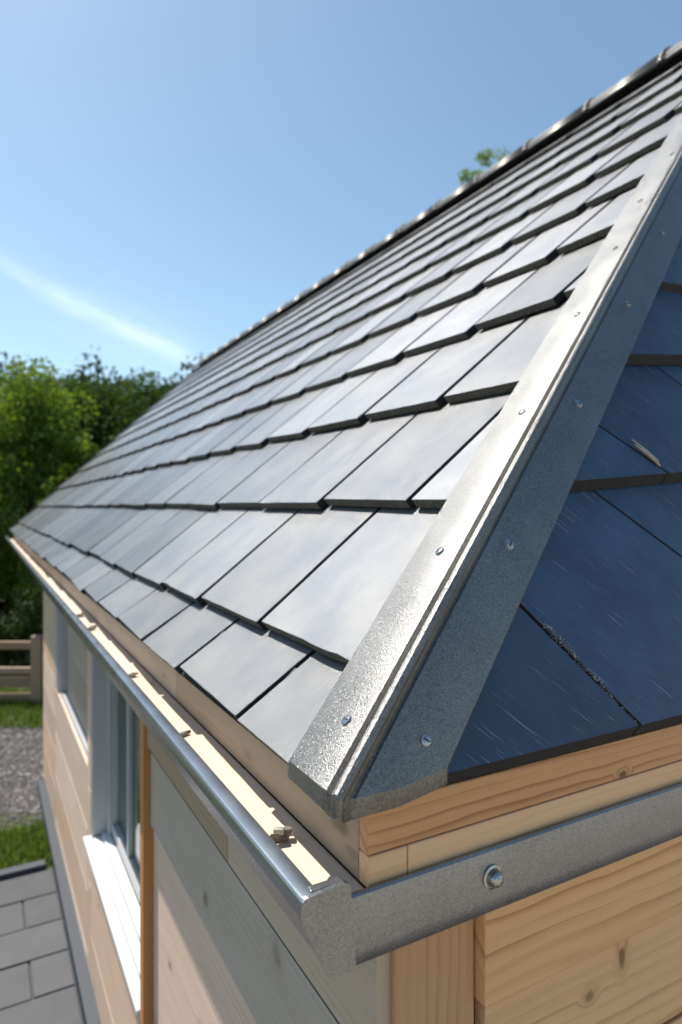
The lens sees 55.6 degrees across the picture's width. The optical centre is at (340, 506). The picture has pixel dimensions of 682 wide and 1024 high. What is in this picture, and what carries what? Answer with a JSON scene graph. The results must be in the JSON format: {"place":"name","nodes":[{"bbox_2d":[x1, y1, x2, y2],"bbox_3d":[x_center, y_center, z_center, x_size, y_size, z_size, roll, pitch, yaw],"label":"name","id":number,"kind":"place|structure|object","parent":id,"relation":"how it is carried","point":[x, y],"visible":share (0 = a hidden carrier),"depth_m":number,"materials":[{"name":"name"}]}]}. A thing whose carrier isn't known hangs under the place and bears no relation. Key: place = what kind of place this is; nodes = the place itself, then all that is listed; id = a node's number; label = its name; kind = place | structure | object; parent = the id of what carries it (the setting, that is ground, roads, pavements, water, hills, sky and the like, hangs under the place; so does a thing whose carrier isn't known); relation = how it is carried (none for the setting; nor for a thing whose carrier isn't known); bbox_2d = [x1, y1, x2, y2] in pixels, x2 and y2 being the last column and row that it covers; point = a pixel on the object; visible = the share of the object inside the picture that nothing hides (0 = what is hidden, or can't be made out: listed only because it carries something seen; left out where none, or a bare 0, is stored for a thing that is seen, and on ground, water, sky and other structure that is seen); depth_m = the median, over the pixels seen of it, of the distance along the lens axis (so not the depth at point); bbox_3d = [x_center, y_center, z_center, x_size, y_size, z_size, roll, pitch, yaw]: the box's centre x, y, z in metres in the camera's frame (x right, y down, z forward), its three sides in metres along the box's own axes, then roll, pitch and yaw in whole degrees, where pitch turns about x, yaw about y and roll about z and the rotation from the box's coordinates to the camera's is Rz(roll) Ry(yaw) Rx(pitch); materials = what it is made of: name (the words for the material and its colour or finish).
{"place":"outdoors","nodes":[
{"label":"outdoors","id":0,"kind":"place"},
{"bbox_2d":[0,726,43,826],"bbox_3d":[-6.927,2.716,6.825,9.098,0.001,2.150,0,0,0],"label":"gravel path","id":1,"kind":"structure","parent":0,"point":[21,798],"depth_m":6.69,"materials":[{"name":"grey gravel"}]},
{"bbox_2d":[0,599,52,869],"bbox_3d":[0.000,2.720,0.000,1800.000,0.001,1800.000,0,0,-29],"label":"ground","id":2,"kind":"structure","parent":0,"point":[12,822],"depth_m":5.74,"materials":[{"name":"green plant"}]},
{"bbox_2d":[0,500,36,615],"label":"undergrowth","id":3,"kind":"object","parent":2,"relation":"on","point":[5,601],"visible":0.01,"depth_m":16.26,"materials":[{"name":"green plant"}]},
{"bbox_2d":[0,635,42,703],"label":"rail fence","id":4,"kind":"object","parent":2,"relation":"on","point":[33,681],"visible":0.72,"depth_m":8.97,"materials":[{"name":"brown wood"}]},
{"bbox_2d":[0,576,43,675],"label":"hedge growth","id":5,"kind":"object","parent":2,"relation":"on","point":[25,623],"visible":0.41,"depth_m":10.51,"materials":[{"name":"green plant"}]},
{"bbox_2d":[0,859,45,881],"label":"kerb","id":6,"kind":"structure","parent":2,"relation":"on","point":[22,870],"depth_m":4.73,"materials":[{"name":"stone"}]},
{"bbox_2d":[0,370,71,524],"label":"woodland tree","id":7,"kind":"object","parent":2,"relation":"on","point":[13,423],"depth_m":28.65,"materials":[{"name":"green plant"}]},
{"bbox_2d":[11,475,67,603],"bbox_3d":[-5.456,1.104,12.379,1.532,3.439,1.544,0,0,-29],"label":"leafy bush","id":8,"kind":"object","parent":2,"relation":"on","point":[57,481],"visible":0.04,"depth_m":12.20,"materials":[{"name":"green plant"}]},
{"bbox_2d":[0,354,101,631],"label":"leafy tree","id":9,"kind":"object","parent":2,"relation":"on","point":[23,478],"visible":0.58,"depth_m":13.43,"materials":[{"name":"green plant"}]},
{"bbox_2d":[37,778,100,1023],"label":"kerb","id":10,"kind":"structure","parent":2,"relation":"on","point":[88,1003],"depth_m":4.14,"materials":[{"name":"stone"}]},
{"bbox_2d":[14,364,134,510],"bbox_3d":[-11.046,-1.464,27.215,6.059,8.580,6.171,0,0,-29],"label":"woodland tree","id":11,"kind":"object","parent":2,"relation":"on","point":[74,383],"visible":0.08,"depth_m":26.01,"materials":[{"name":"green plant"}]},
{"bbox_2d":[0,346,204,396],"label":"distant wood","id":12,"kind":"object","parent":2,"relation":"on","point":[84,367],"visible":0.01,"depth_m":38.31,"materials":[{"name":"green plant"}]},
{"bbox_2d":[78,373,137,415],"bbox_3d":[-10.518,-1.797,31.153,6.756,9.252,6.286,0,0,24],"label":"woodland tree","id":13,"kind":"object","parent":2,"relation":"on","point":[110,381],"visible":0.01,"depth_m":30.88,"materials":[{"name":"green plant"}]},
{"bbox_2d":[57,367,174,471],"bbox_3d":[-8.320,-1.472,27.099,6.364,8.602,6.882,0,0,7],"label":"woodland tree","id":14,"kind":"object","parent":2,"relation":"on","point":[138,409],"visible":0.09,"depth_m":25.45,"materials":[{"name":"green plant"}]},
{"bbox_2d":[120,376,178,420],"bbox_3d":[-8.568,-1.661,30.895,6.615,8.973,6.247,0,0,18],"label":"woodland tree","id":15,"kind":"object","parent":2,"relation":"on","point":[158,388],"depth_m":30.14,"materials":[{"name":"green plant"}]},
{"bbox_2d":[5,40,681,1023],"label":"timber building","id":16,"kind":"structure","parent":2,"relation":"on","point":[321,562],"depth_m":1.44,"materials":[{"name":"grey stone"}]},
{"bbox_2d":[55,606,87,755],"bbox_3d":[-1.881,1.015,4.567,0.082,0.965,1.851,0,0,-29],"label":"window","id":17,"kind":"structure","parent":16,"relation":"in","point":[70,652],"depth_m":4.75,"materials":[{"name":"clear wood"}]},
{"bbox_2d":[88,625,96,629],"bbox_3d":[-1.047,0.510,2.723,0.038,0.023,0.016,0,0,-45],"label":"wood fragment","id":18,"kind":"object","parent":16,"relation":"on","point":[92,627],"visible":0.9,"depth_m":2.72,"materials":[{"name":"beige wood"}]},
{"bbox_2d":[83,654,139,1016],"bbox_3d":[-0.999,1.199,3.035,0.212,1.329,1.427,0,0,-29],"label":"window","id":19,"kind":"structure","parent":16,"relation":"in","point":[115,726],"depth_m":3.37,"materials":[{"name":"clear glass"}]},
{"bbox_2d":[128,672,138,676],"bbox_3d":[-0.635,0.512,1.975,0.020,0.018,0.029,0,0,31],"label":"wood fragment","id":20,"kind":"object","parent":16,"relation":"on","point":[133,674],"visible":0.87,"depth_m":1.97,"materials":[{"name":"beige wood"}]},
{"bbox_2d":[179,729,190,735],"bbox_3d":[-0.355,0.513,1.471,0.015,0.012,0.026,0,0,33],"label":"wood fragment","id":21,"kind":"object","parent":16,"relation":"on","point":[184,732],"visible":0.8,"depth_m":1.47,"materials":[{"name":"beige wood"}]},
{"bbox_2d":[270,825,292,841],"bbox_3d":[-0.094,0.506,1.006,0.038,0.027,0.024,0,0,-8],"label":"wood fragment","id":22,"kind":"object","parent":16,"relation":"on","point":[282,833],"visible":0.94,"depth_m":1.00,"materials":[{"name":"beige wood"}]},
{"bbox_2d":[543,623,635,721],"bbox_3d":[0.430,0.290,1.122,0.165,0.182,0.018,0,0,-2],"label":"grit","id":23,"kind":"object","parent":16,"relation":"on","point":[559,638],"visible":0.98,"depth_m":1.12,"materials":[{"name":"grey grit"},{"name":"small stone debris"}]},
{"bbox_2d":[632,439,660,467],"bbox_3d":[0.681,-0.119,1.445,0.070,0.064,0.009,0,0,-9],"label":"wood splinter","id":24,"kind":"object","parent":16,"relation":"attached to","point":[647,453],"visible":1,"depth_m":1.44,"materials":[{"name":"beige wood"}]},
{"bbox_2d":[456,147,508,189],"bbox_3d":[3.778,-3.253,16.546,3.102,12.149,3.082,0,0,-29],"label":"leafy tree","id":25,"kind":"object","parent":2,"relation":"on","point":[465,174],"visible":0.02,"depth_m":16.74,"materials":[{"name":"green plant"}]},
{"bbox_2d":[0,869,83,1023],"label":"patio paving","id":26,"kind":"structure","parent":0,"point":[38,944],"depth_m":3.85,"materials":[{"name":"grey concrete"}]},
{"bbox_2d":[0,0,681,393],"label":"sky","id":27,"kind":"structure","parent":0,"point":[174,174],"materials":[{"name":"blue"}]}
]}

